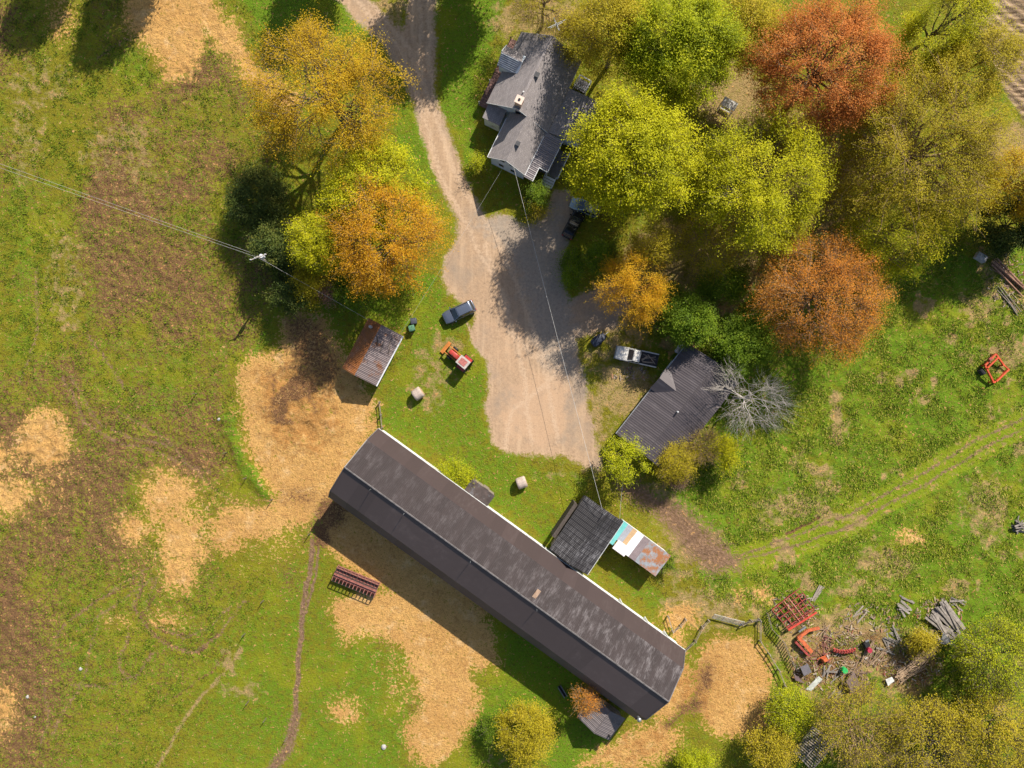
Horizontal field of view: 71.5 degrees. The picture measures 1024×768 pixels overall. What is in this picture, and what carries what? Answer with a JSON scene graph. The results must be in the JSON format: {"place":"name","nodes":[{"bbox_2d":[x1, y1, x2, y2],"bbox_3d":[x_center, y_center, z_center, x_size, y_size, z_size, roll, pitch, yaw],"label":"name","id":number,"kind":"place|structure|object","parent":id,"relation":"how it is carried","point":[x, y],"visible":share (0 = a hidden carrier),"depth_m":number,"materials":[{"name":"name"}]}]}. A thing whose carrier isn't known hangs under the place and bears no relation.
{"place":"outdoors","nodes":[
{"label":"outdoors","id":0,"kind":"place"},
{"bbox_2d":[338,0,628,468],"bbox_3d":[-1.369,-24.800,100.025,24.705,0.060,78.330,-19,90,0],"label":"driveway","id":1,"kind":"structure","parent":0,"point":[492,267],"depth_m":100.05,"materials":[{"name":"beige gravel"}]},
{"bbox_2d":[561,210,585,239],"bbox_3d":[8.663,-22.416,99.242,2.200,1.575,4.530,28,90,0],"label":"parked car","id":2,"kind":"object","parent":1,"relation":"on","point":[573,224],"visible":0.98,"depth_m":98.81,"materials":[{"name":"black paint"}]},
{"bbox_2d":[0,0,1023,767],"bbox_3d":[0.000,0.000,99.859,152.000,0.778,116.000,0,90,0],"label":"pasture","id":3,"kind":"structure","parent":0,"point":[278,560],"depth_m":100.00,"materials":[{"name":"green plant"}]},
{"bbox_2d":[124,0,299,116],"bbox_3d":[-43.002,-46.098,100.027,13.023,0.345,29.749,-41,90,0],"label":"straw bedding","id":4,"kind":"object","parent":3,"relation":"on","point":[234,53],"visible":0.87,"depth_m":99.99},
{"bbox_2d":[220,157,296,235],"bbox_3d":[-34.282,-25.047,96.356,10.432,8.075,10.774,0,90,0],"label":"evergreen shrub","id":5,"kind":"object","parent":3,"relation":"on","point":[276,192],"visible":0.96,"depth_m":95.13,"materials":[{"name":"green plant"}]},
{"bbox_2d":[239,210,314,276],"bbox_3d":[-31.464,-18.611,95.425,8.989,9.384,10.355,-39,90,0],"label":"evergreen shrub","id":6,"kind":"object","parent":3,"relation":"on","point":[269,239],"visible":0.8,"depth_m":93.81,"materials":[{"name":"green plant"}]},
{"bbox_2d":[254,266,315,319],"bbox_3d":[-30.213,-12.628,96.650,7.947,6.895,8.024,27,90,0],"label":"evergreen shrub","id":7,"kind":"object","parent":3,"relation":"on","point":[280,296],"visible":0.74,"depth_m":95.67,"materials":[{"name":"green plant"}]},
{"bbox_2d":[269,539,319,767],"bbox_3d":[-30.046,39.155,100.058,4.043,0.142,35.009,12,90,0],"label":"cow path","id":8,"kind":"structure","parent":3,"relation":"on","point":[290,743],"depth_m":100.05,"materials":[{"name":"brown soil"}]},
{"bbox_2d":[211,309,378,554],"bbox_3d":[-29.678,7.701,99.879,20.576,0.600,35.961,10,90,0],"label":"straw bedding","id":9,"kind":"object","parent":3,"relation":"on","point":[281,414],"visible":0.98,"depth_m":99.99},
{"bbox_2d":[283,261,335,314],"bbox_3d":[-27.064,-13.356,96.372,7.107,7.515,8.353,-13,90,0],"label":"olive shrub","id":10,"kind":"object","parent":3,"relation":"on","point":[303,288],"visible":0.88,"depth_m":94.81,"materials":[{"name":"green plant"}]},
{"bbox_2d":[280,206,353,276],"bbox_3d":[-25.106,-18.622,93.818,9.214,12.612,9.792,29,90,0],"label":"young tree","id":11,"kind":"object","parent":3,"relation":"on","point":[304,253],"visible":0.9,"depth_m":90.44,"materials":[{"name":"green plant"}]},
{"bbox_2d":[224,2,419,180],"bbox_3d":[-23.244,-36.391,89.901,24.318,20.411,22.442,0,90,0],"label":"maple tree","id":12,"kind":"object","parent":3,"relation":"on","point":[303,43],"visible":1,"depth_m":85.91,"materials":[{"name":"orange plant"}]},
{"bbox_2d":[314,273,340,309],"bbox_3d":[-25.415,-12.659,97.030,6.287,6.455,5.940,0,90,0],"label":"bud shrub","id":13,"kind":"object","parent":3,"relation":"on","point":[326,292],"visible":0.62,"depth_m":96.13,"materials":[{"name":"brown plant"}]},
{"bbox_2d":[323,268,380,318],"bbox_3d":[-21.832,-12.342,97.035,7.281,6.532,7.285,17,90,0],"label":"leafy shrub","id":14,"kind":"object","parent":3,"relation":"on","point":[342,296],"visible":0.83,"depth_m":96.11,"materials":[{"name":"green plant"}]},
{"bbox_2d":[331,564,380,597],"bbox_3d":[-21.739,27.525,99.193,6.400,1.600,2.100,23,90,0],"label":"hay feeder","id":15,"kind":"object","parent":3,"relation":"on","point":[350,578],"visible":1,"depth_m":98.88,"materials":[{"name":"red metal"}]},
{"bbox_2d":[342,318,402,385],"bbox_3d":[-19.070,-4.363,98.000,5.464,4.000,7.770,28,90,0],"label":"rusty shed","id":16,"kind":"structure","parent":3,"relation":"on","point":[372,352],"depth_m":96.83,"materials":[{"name":"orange metal"}]},
{"bbox_2d":[310,128,437,249],"bbox_3d":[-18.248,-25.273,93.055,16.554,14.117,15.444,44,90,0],"label":"maple tree","id":17,"kind":"object","parent":3,"relation":"on","point":[341,196],"visible":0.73,"depth_m":89.02,"materials":[{"name":"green plant"}]},
{"bbox_2d":[315,167,458,303],"bbox_3d":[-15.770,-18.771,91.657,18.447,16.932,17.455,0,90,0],"label":"maple tree","id":18,"kind":"object","parent":3,"relation":"on","point":[367,272],"visible":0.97,"depth_m":87.62,"materials":[{"name":"orange plant"}]},
{"bbox_2d":[318,501,495,767],"bbox_3d":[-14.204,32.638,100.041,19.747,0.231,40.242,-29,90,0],"label":"straw bedding","id":19,"kind":"object","parent":3,"relation":"on","point":[442,607],"visible":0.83,"depth_m":100.01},
{"bbox_2d":[411,387,424,400],"bbox_3d":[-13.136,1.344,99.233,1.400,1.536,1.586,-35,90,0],"label":"round bale","id":20,"kind":"object","parent":3,"relation":"on","point":[417,393],"visible":1,"depth_m":98.61,"materials":[{"name":"plastic"}]},
{"bbox_2d":[440,341,473,372],"bbox_3d":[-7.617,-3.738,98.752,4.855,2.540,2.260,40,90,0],"label":"tractor","id":21,"kind":"object","parent":3,"relation":"on","point":[464,361],"visible":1,"depth_m":98.61,"materials":[{"name":"red paint"}]},
{"bbox_2d":[430,452,484,488],"bbox_3d":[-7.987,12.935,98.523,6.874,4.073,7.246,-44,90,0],"label":"leafy shrub","id":22,"kind":"object","parent":3,"relation":"on","point":[448,472],"visible":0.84,"depth_m":98.41,"materials":[{"name":"green plant"}]},
{"bbox_2d":[442,300,475,323],"bbox_3d":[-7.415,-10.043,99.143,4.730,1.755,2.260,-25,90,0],"label":"parked car","id":23,"kind":"object","parent":3,"relation":"on","point":[458,312],"visible":1,"depth_m":98.75,"materials":[{"name":"blue paint"}]},
{"bbox_2d":[0,0,925,767],"bbox_3d":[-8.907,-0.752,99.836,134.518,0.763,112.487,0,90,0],"label":"loose straw","id":24,"kind":"object","parent":3,"relation":"on","point":[342,508],"visible":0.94,"depth_m":99.97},
{"bbox_2d":[465,150,493,178],"bbox_3d":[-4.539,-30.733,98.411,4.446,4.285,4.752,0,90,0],"label":"leafy shrub","id":25,"kind":"object","parent":3,"relation":"on","point":[475,162],"visible":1,"depth_m":98.28,"materials":[{"name":"green plant"}]},
{"bbox_2d":[465,478,494,505],"bbox_3d":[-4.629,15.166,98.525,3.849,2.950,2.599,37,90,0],"label":"entry shed","id":26,"kind":"structure","parent":3,"relation":"on","point":[481,492],"depth_m":97.33,"materials":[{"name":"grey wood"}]},
{"bbox_2d":[474,709,513,753],"bbox_3d":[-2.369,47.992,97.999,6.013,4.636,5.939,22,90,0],"label":"leafy shrub","id":27,"kind":"object","parent":3,"relation":"on","point":[489,730],"visible":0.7,"depth_m":97.51,"materials":[{"name":"green plant"}]},
{"bbox_2d":[328,428,685,721],"bbox_3d":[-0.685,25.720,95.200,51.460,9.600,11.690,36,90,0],"label":"long barn","id":28,"kind":"structure","parent":3,"relation":"on","point":[521,583],"depth_m":92.85,"materials":[{"name":"grey metal"}]},
{"bbox_2d":[515,476,527,488],"bbox_3d":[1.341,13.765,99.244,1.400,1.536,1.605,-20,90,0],"label":"round bale","id":29,"kind":"object","parent":3,"relation":"on","point":[521,482],"visible":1,"depth_m":98.61,"materials":[{"name":"plastic"}]},
{"bbox_2d":[491,695,563,767],"bbox_3d":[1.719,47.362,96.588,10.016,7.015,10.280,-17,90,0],"label":"olive shrub","id":30,"kind":"object","parent":3,"relation":"on","point":[536,730],"visible":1,"depth_m":95.72,"materials":[{"name":"yellow plant"}]},
{"bbox_2d":[517,174,555,214],"bbox_3d":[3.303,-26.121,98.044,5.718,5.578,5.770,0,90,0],"label":"leafy shrub","id":31,"kind":"object","parent":3,"relation":"on","point":[537,191],"visible":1,"depth_m":97.78,"materials":[{"name":"green plant"}]},
{"bbox_2d":[478,32,597,195],"bbox_3d":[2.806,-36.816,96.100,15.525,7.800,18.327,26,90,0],"label":"farmhouse","id":32,"kind":"object","parent":3,"relation":"on","point":[530,104],"visible":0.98,"depth_m":95.76,"materials":[{"name":"grey"}]},
{"bbox_2d":[514,169,601,506],"bbox_3d":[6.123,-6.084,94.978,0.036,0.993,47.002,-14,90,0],"label":"overhead wire","id":33,"kind":"object","parent":32,"relation":"attached to","point":[556,334],"visible":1,"depth_m":95.24,"materials":[{"name":"black metal"}]},
{"bbox_2d":[502,0,576,40],"bbox_3d":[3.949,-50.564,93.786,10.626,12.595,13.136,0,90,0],"label":"oak tree","id":34,"kind":"object","parent":3,"relation":"on","point":[530,16],"visible":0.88,"depth_m":92.75,"materials":[{"name":"beige plant"}]},
{"bbox_2d":[520,197,561,227],"bbox_3d":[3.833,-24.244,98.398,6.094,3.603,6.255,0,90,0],"label":"leafy shrub","id":35,"kind":"object","parent":3,"relation":"on","point":[539,215],"visible":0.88,"depth_m":98.58,"materials":[{"name":"green plant"}]},
{"bbox_2d":[551,242,590,296],"bbox_3d":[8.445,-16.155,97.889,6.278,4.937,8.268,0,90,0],"label":"leafy shrub","id":36,"kind":"object","parent":3,"relation":"on","point":[569,278],"visible":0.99,"depth_m":97.53,"materials":[{"name":"green plant"}]},
{"bbox_2d":[548,0,609,72],"bbox_3d":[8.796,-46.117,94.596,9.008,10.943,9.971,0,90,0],"label":"undergrowth tree","id":37,"kind":"object","parent":3,"relation":"on","point":[566,29],"visible":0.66,"depth_m":92.65,"materials":[{"name":"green plant"}]},
{"bbox_2d":[569,197,600,217],"bbox_3d":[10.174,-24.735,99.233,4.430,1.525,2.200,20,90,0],"label":"parked car","id":38,"kind":"object","parent":3,"relation":"on","point":[581,207],"visible":0.66,"depth_m":98.98,"materials":[{"name":"blue metal"}]},
{"bbox_2d":[550,495,622,574],"bbox_3d":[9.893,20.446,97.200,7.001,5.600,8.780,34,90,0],"label":"barn annex","id":39,"kind":"object","parent":3,"relation":"on","point":[585,529],"visible":1,"depth_m":96.25,"materials":[{"name":"grey wood"}]},
{"bbox_2d":[551,500,576,537],"bbox_3d":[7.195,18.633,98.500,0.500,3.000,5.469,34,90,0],"label":"sliding door","id":40,"kind":"structure","parent":39,"relation":"in","point":[570,508],"depth_m":97.00,"materials":[{"name":"wood"}]},
{"bbox_2d":[568,683,607,719],"bbox_3d":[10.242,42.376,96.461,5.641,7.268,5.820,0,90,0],"label":"twig shrub","id":41,"kind":"object","parent":3,"relation":"on","point":[584,708],"visible":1,"depth_m":94.73,"materials":[{"name":"orange plant"}]},
{"bbox_2d":[590,332,607,346],"bbox_3d":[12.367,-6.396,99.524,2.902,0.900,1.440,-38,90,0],"label":"covered trailer","id":42,"kind":"object","parent":3,"relation":"on","point":[598,340],"visible":1,"depth_m":99.12,"materials":[{"name":"blue fabric"}]},
{"bbox_2d":[577,691,624,739],"bbox_3d":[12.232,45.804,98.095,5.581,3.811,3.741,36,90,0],"label":"gabled annex","id":43,"kind":"object","parent":3,"relation":"on","point":[607,721],"visible":0.76,"depth_m":96.89,"materials":[{"name":"grey wood"}]},
{"bbox_2d":[578,234,624,277],"bbox_3d":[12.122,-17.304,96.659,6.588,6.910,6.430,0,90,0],"label":"leafy shrub","id":44,"kind":"object","parent":3,"relation":"on","point":[592,252],"visible":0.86,"depth_m":95.81,"materials":[{"name":"green plant"}]},
{"bbox_2d":[557,0,668,88],"bbox_3d":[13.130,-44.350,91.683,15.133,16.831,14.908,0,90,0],"label":"oak tree","id":45,"kind":"object","parent":3,"relation":"on","point":[615,7],"visible":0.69,"depth_m":87.42,"materials":[{"name":"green plant"}]},
{"bbox_2d":[595,430,653,495],"bbox_3d":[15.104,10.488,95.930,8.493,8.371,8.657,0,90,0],"label":"young tree","id":46,"kind":"object","parent":3,"relation":"on","point":[626,476],"visible":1,"depth_m":94.69,"materials":[{"name":"green plant"}]},
{"bbox_2d":[578,722,682,767],"bbox_3d":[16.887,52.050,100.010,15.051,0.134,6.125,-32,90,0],"label":"straw bedding","id":47,"kind":"object","parent":3,"relation":"on","point":[667,741],"visible":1,"depth_m":100.00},
{"bbox_2d":[585,243,677,334],"bbox_3d":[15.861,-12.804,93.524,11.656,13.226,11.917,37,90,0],"label":"maple tree","id":48,"kind":"object","parent":3,"relation":"on","point":[631,288],"visible":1,"depth_m":91.91,"materials":[{"name":"orange plant"}]},
{"bbox_2d":[555,70,712,233],"bbox_3d":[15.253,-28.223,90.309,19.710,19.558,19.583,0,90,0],"label":"maple tree","id":49,"kind":"object","parent":3,"relation":"on","point":[618,194],"visible":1,"depth_m":84.95,"materials":[{"name":"green plant"}]},
{"bbox_2d":[614,345,658,367],"bbox_3d":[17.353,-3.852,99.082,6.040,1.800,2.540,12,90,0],"label":"pickup truck","id":50,"kind":"object","parent":3,"relation":"on","point":[628,354],"visible":1,"depth_m":98.88,"materials":[{"name":"white paint"}]},
{"bbox_2d":[610,519,670,575],"bbox_3d":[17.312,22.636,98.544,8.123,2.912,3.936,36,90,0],"label":"patchwork shed","id":51,"kind":"structure","parent":3,"relation":"on","point":[641,549],"depth_m":97.21,"materials":[{"name":"white metal"}]},
{"bbox_2d":[617,218,683,274],"bbox_3d":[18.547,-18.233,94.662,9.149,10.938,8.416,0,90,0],"label":"undergrowth tree","id":52,"kind":"object","parent":3,"relation":"on","point":[667,242],"visible":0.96,"depth_m":92.70,"materials":[{"name":"green plant"}]},
{"bbox_2d":[659,543,680,575],"bbox_3d":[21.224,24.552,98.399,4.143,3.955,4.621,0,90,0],"label":"leafy shrub","id":53,"kind":"object","parent":3,"relation":"on","point":[669,564],"visible":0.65,"depth_m":98.17,"materials":[{"name":"green plant"}]},
{"bbox_2d":[616,346,735,467],"bbox_3d":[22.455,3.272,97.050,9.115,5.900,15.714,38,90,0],"label":"ribbed roof garage","id":54,"kind":"structure","parent":3,"relation":"on","point":[676,400],"depth_m":95.78,"materials":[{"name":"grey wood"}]},
{"bbox_2d":[649,432,704,489],"bbox_3d":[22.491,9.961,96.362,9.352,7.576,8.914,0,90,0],"label":"olive shrub","id":55,"kind":"object","parent":3,"relation":"on","point":[666,470],"visible":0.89,"depth_m":95.41,"materials":[{"name":"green plant"}]},
{"bbox_2d":[603,0,752,114],"bbox_3d":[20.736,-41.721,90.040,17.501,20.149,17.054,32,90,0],"label":"maple tree","id":56,"kind":"object","parent":3,"relation":"on","point":[695,22],"visible":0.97,"depth_m":84.55,"materials":[{"name":"green plant"}]},
{"bbox_2d":[669,739,720,767],"bbox_3d":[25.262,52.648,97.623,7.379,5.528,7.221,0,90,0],"label":"leafy shrub","id":57,"kind":"object","parent":3,"relation":"on","point":[685,760],"visible":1,"depth_m":97.56,"materials":[{"name":"green plant"}]},
{"bbox_2d":[672,211,746,285],"bbox_3d":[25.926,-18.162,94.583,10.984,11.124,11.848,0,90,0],"label":"undergrowth tree","id":58,"kind":"object","parent":3,"relation":"on","point":[715,264],"visible":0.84,"depth_m":93.20,"materials":[{"name":"green plant"}]},
{"bbox_2d":[717,96,737,116],"bbox_3d":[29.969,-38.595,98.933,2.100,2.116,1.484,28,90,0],"label":"garden swing","id":59,"kind":"object","parent":3,"relation":"on","point":[730,104],"visible":0.98,"depth_m":97.94,"materials":[{"name":"white fabric"}]},
{"bbox_2d":[712,614,743,625],"bbox_3d":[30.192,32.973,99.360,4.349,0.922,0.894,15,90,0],"label":"metal gate","id":60,"kind":"structure","parent":3,"relation":"on","point":[728,619],"depth_m":99.26,"materials":[{"name":"grey metal"}]},
{"bbox_2d":[691,0,801,87],"bbox_3d":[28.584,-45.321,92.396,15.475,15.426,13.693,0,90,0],"label":"oak tree","id":61,"kind":"object","parent":3,"relation":"on","point":[756,18],"visible":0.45,"depth_m":87.63,"materials":[{"name":"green plant"}]},
{"bbox_2d":[676,85,844,266],"bbox_3d":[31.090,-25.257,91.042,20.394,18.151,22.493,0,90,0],"label":"maple tree","id":62,"kind":"object","parent":3,"relation":"on","point":[726,170],"visible":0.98,"depth_m":86.64,"materials":[{"name":"green plant"}]},
{"bbox_2d":[738,719,803,767],"bbox_3d":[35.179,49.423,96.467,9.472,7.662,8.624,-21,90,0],"label":"leafy shrub","id":63,"kind":"object","parent":3,"relation":"on","point":[767,754],"visible":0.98,"depth_m":95.62,"materials":[{"name":"yellow plant"}]},
{"bbox_2d":[742,212,824,276],"bbox_3d":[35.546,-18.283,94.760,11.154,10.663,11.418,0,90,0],"label":"undergrowth tree","id":64,"kind":"object","parent":3,"relation":"on","point":[784,254],"visible":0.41,"depth_m":92.74,"materials":[{"name":"green plant"}]},
{"bbox_2d":[652,530,922,737],"bbox_3d":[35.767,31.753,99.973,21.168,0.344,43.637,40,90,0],"label":"straw bedding","id":65,"kind":"object","parent":3,"relation":"on","point":[738,683],"visible":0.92,"depth_m":100.01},
{"bbox_2d":[753,109,824,172],"bbox_3d":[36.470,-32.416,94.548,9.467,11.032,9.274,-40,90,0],"label":"undergrowth tree","id":66,"kind":"object","parent":3,"relation":"on","point":[780,153],"visible":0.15,"depth_m":93.13,"materials":[{"name":"green plant"}]},
{"bbox_2d":[732,0,917,150],"bbox_3d":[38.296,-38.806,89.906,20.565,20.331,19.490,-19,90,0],"label":"maple tree","id":67,"kind":"object","parent":3,"relation":"on","point":[849,102],"visible":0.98,"depth_m":85.50,"materials":[{"name":"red plant"}]},
{"bbox_2d":[812,146,896,235],"bbox_3d":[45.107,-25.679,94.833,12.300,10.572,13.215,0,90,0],"label":"undergrowth tree","id":68,"kind":"object","parent":3,"relation":"on","point":[832,195],"visible":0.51,"depth_m":92.97,"materials":[{"name":"green plant"}]},
{"bbox_2d":[857,35,932,98],"bbox_3d":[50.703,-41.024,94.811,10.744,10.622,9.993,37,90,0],"label":"undergrowth tree","id":69,"kind":"object","parent":3,"relation":"on","point":[905,63],"visible":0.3,"depth_m":92.64,"materials":[{"name":"green plant"}]},
{"bbox_2d":[830,167,965,290],"bbox_3d":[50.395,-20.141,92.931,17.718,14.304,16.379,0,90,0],"label":"oak tree","id":70,"kind":"object","parent":3,"relation":"on","point":[895,228],"visible":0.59,"depth_m":90.37,"materials":[{"name":"green plant"}]},
{"bbox_2d":[816,35,1023,269],"bbox_3d":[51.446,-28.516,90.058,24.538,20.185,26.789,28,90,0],"label":"oak tree","id":71,"kind":"object","parent":3,"relation":"on","point":[975,167],"visible":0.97,"depth_m":86.07,"materials":[{"name":"green plant"}]},
{"bbox_2d":[890,0,1016,74],"bbox_3d":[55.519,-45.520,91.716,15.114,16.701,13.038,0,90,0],"label":"maple tree","id":72,"kind":"object","parent":3,"relation":"on","point":[917,21],"visible":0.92,"depth_m":88.68,"materials":[{"name":"green plant"}]},
{"bbox_2d":[913,9,1023,118],"bbox_3d":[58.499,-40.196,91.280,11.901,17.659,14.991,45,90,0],"label":"maple tree","id":73,"kind":"object","parent":3,"relation":"on","point":[1011,45],"visible":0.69,"depth_m":87.49,"materials":[{"name":"green plant"}]},
{"bbox_2d":[957,182,1023,264],"bbox_3d":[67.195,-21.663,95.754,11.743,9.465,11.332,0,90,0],"label":"evergreen shrub","id":74,"kind":"object","parent":3,"relation":"on","point":[1000,237],"visible":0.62,"depth_m":94.61,"materials":[{"name":"green plant"}]},
{"bbox_2d":[971,135,1023,228],"bbox_3d":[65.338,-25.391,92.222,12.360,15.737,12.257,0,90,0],"label":"oak tree","id":75,"kind":"object","parent":3,"relation":"on","point":[1009,190],"visible":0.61,"depth_m":90.33,"materials":[{"name":"yellow plant"}]},
{"bbox_2d":[610,473,745,579],"bbox_3d":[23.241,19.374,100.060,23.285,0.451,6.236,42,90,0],"label":"dirt track","id":76,"kind":"structure","parent":0,"point":[697,539],"depth_m":100.03,"materials":[{"name":"brown soil"}]},
{"bbox_2d":[638,237,1023,767],"bbox_3d":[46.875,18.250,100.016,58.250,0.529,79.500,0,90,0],"label":"meadow","id":77,"kind":"structure","parent":0,"point":[919,317],"depth_m":100.00,"materials":[{"name":"green plant"}]},
{"bbox_2d":[642,275,687,314],"bbox_3d":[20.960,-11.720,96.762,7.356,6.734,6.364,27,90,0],"label":"leafy shrub","id":78,"kind":"object","parent":77,"relation":"on","point":[671,297],"visible":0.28,"depth_m":95.48,"materials":[{"name":"yellow plant"}]},
{"bbox_2d":[662,461,694,498],"bbox_3d":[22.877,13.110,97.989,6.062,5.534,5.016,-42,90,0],"label":"twig shrub","id":79,"kind":"object","parent":77,"relation":"on","point":[681,485],"visible":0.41,"depth_m":97.42,"materials":[{"name":"brown plant"}]},
{"bbox_2d":[660,284,721,351],"bbox_3d":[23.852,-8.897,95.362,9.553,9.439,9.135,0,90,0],"label":"leafy tree","id":80,"kind":"object","parent":77,"relation":"on","point":[689,321],"visible":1,"depth_m":93.37,"materials":[{"name":"green plant"}]},
{"bbox_2d":[683,422,728,471],"bbox_3d":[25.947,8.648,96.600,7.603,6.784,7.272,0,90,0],"label":"twig shrub","id":81,"kind":"object","parent":77,"relation":"on","point":[710,435],"visible":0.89,"depth_m":95.95,"materials":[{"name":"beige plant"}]},
{"bbox_2d":[680,254,753,314],"bbox_3d":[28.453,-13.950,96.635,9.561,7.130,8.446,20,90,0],"label":"leafy shrub","id":82,"kind":"object","parent":77,"relation":"on","point":[736,290],"visible":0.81,"depth_m":95.53,"materials":[{"name":"green plant"}]},
{"bbox_2d":[704,431,748,478],"bbox_3d":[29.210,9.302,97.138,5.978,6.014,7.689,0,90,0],"label":"olive shrub","id":83,"kind":"object","parent":77,"relation":"on","point":[730,445],"visible":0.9,"depth_m":96.22,"materials":[{"name":"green plant"}]},
{"bbox_2d":[707,305,782,382],"bbox_3d":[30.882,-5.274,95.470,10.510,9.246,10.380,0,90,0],"label":"leafy tree","id":84,"kind":"object","parent":77,"relation":"on","point":[733,345],"visible":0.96,"depth_m":93.53,"materials":[{"name":"green plant"}]},
{"bbox_2d":[704,360,807,442],"bbox_3d":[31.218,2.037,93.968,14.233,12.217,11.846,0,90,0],"label":"dead tree","id":85,"kind":"object","parent":77,"relation":"on","point":[774,389],"visible":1,"depth_m":91.69,"materials":[{"name":"grey wood"}]},
{"bbox_2d":[759,682,822,742],"bbox_3d":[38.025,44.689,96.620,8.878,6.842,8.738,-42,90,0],"label":"leafy shrub","id":86,"kind":"object","parent":77,"relation":"on","point":[781,715],"visible":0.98,"depth_m":95.90,"materials":[{"name":"green plant"}]},
{"bbox_2d":[772,588,816,630],"bbox_3d":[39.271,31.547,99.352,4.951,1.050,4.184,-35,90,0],"label":"field cultivator","id":87,"kind":"object","parent":77,"relation":"on","point":[796,623],"visible":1,"depth_m":99.08,"materials":[{"name":"red metal"}]},
{"bbox_2d":[799,663,810,675],"bbox_3d":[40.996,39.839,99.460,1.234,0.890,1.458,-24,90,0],"label":"sheet stack","id":88,"kind":"object","parent":77,"relation":"on","point":[806,669],"visible":1,"depth_m":99.12,"materials":[{"name":"metal"}]},
{"bbox_2d":[794,626,819,656],"bbox_3d":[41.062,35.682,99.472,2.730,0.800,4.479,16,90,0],"label":"dozer blade","id":89,"kind":"object","parent":77,"relation":"on","point":[803,642],"visible":1,"depth_m":99.10,"materials":[{"name":"metal"}]},
{"bbox_2d":[805,676,822,690],"bbox_3d":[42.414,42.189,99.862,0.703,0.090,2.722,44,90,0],"label":"sheet stack","id":90,"kind":"object","parent":77,"relation":"on","point":[813,685],"visible":1,"depth_m":99.84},
{"bbox_2d":[793,726,835,767],"bbox_3d":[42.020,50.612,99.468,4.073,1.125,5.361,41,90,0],"label":"wagon bed","id":91,"kind":"object","parent":77,"relation":"on","point":[810,751],"visible":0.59,"depth_m":98.91,"materials":[{"name":"grey wood"}]},
{"bbox_2d":[611,255,1023,692],"bbox_3d":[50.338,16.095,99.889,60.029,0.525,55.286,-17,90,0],"label":"scrap litter","id":92,"kind":"object","parent":77,"relation":"on","point":[872,617],"visible":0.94,"depth_m":99.88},
{"bbox_2d":[744,214,902,372],"bbox_3d":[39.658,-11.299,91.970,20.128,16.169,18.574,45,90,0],"label":"maple tree","id":93,"kind":"object","parent":77,"relation":"on","point":[802,301],"visible":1,"depth_m":89.55,"materials":[{"name":"orange plant"}]},
{"bbox_2d":[833,648,855,653],"bbox_3d":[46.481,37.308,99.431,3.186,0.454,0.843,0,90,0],"label":"sickle bar","id":94,"kind":"object","parent":77,"relation":"on","point":[846,651],"visible":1,"depth_m":99.33,"materials":[{"name":"red metal"}]},
{"bbox_2d":[844,671,859,690],"bbox_3d":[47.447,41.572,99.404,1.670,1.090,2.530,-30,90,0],"label":"work table","id":95,"kind":"object","parent":77,"relation":"on","point":[849,680],"visible":0.61,"depth_m":98.86,"materials":[{"name":"brown wood"}]},
{"bbox_2d":[801,666,910,767],"bbox_3d":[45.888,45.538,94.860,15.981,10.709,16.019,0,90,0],"label":"oak tree","id":96,"kind":"object","parent":77,"relation":"on","point":[836,711],"visible":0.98,"depth_m":93.06,"materials":[{"name":"green plant"}]},
{"bbox_2d":[871,689,979,767],"bbox_3d":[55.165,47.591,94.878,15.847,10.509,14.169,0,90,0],"label":"oak tree","id":97,"kind":"object","parent":77,"relation":"on","point":[922,739],"visible":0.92,"depth_m":92.89,"materials":[{"name":"yellow plant"}]},
{"bbox_2d":[902,622,948,666],"bbox_3d":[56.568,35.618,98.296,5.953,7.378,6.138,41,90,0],"label":"leafy shrub","id":98,"kind":"object","parent":77,"relation":"on","point":[925,638],"visible":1,"depth_m":97.51,"materials":[{"name":"yellow plant"}]},
{"bbox_2d":[938,630,954,644],"bbox_3d":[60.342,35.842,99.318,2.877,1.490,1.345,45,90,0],"label":"tarpaulin","id":99,"kind":"object","parent":77,"relation":"on","point":[945,639],"visible":0.89,"depth_m":99.04,"materials":[{"name":"grey plastic"}]},
{"bbox_2d":[932,677,1023,767],"bbox_3d":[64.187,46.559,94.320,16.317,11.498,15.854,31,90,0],"label":"maple tree","id":100,"kind":"object","parent":77,"relation":"on","point":[989,732],"visible":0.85,"depth_m":92.44,"materials":[{"name":"yellow plant"}]},
{"bbox_2d":[973,251,987,262],"bbox_3d":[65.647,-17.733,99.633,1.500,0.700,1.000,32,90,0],"label":"concrete block","id":101,"kind":"object","parent":77,"relation":"on","point":[979,257],"depth_m":99.28,"materials":[{"name":"grey concrete"}]},
{"bbox_2d":[944,608,1023,712],"bbox_3d":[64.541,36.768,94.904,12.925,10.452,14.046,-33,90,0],"label":"maple tree","id":102,"kind":"object","parent":77,"relation":"on","point":[968,655],"visible":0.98,"depth_m":93.63,"materials":[{"name":"green plant"}]},
{"bbox_2d":[977,353,1009,382],"bbox_3d":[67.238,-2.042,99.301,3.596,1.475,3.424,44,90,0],"label":"loader frame","id":103,"kind":"object","parent":77,"relation":"on","point":[981,371],"visible":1,"depth_m":99.16,"materials":[{"name":"orange paint"}]},
{"bbox_2d":[731,407,1023,575],"bbox_3d":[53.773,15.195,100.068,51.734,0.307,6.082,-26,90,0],"label":"grass track","id":104,"kind":"structure","parent":0,"point":[762,553],"depth_m":100.10,"materials":[{"name":"green plant"}]},
{"bbox_2d":[969,0,1023,118],"bbox_3d":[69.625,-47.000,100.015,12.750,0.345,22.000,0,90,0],"label":"ploughed field","id":105,"kind":"structure","parent":0,"point":[1018,90],"depth_m":100.01,"materials":[{"name":"brown soil"}]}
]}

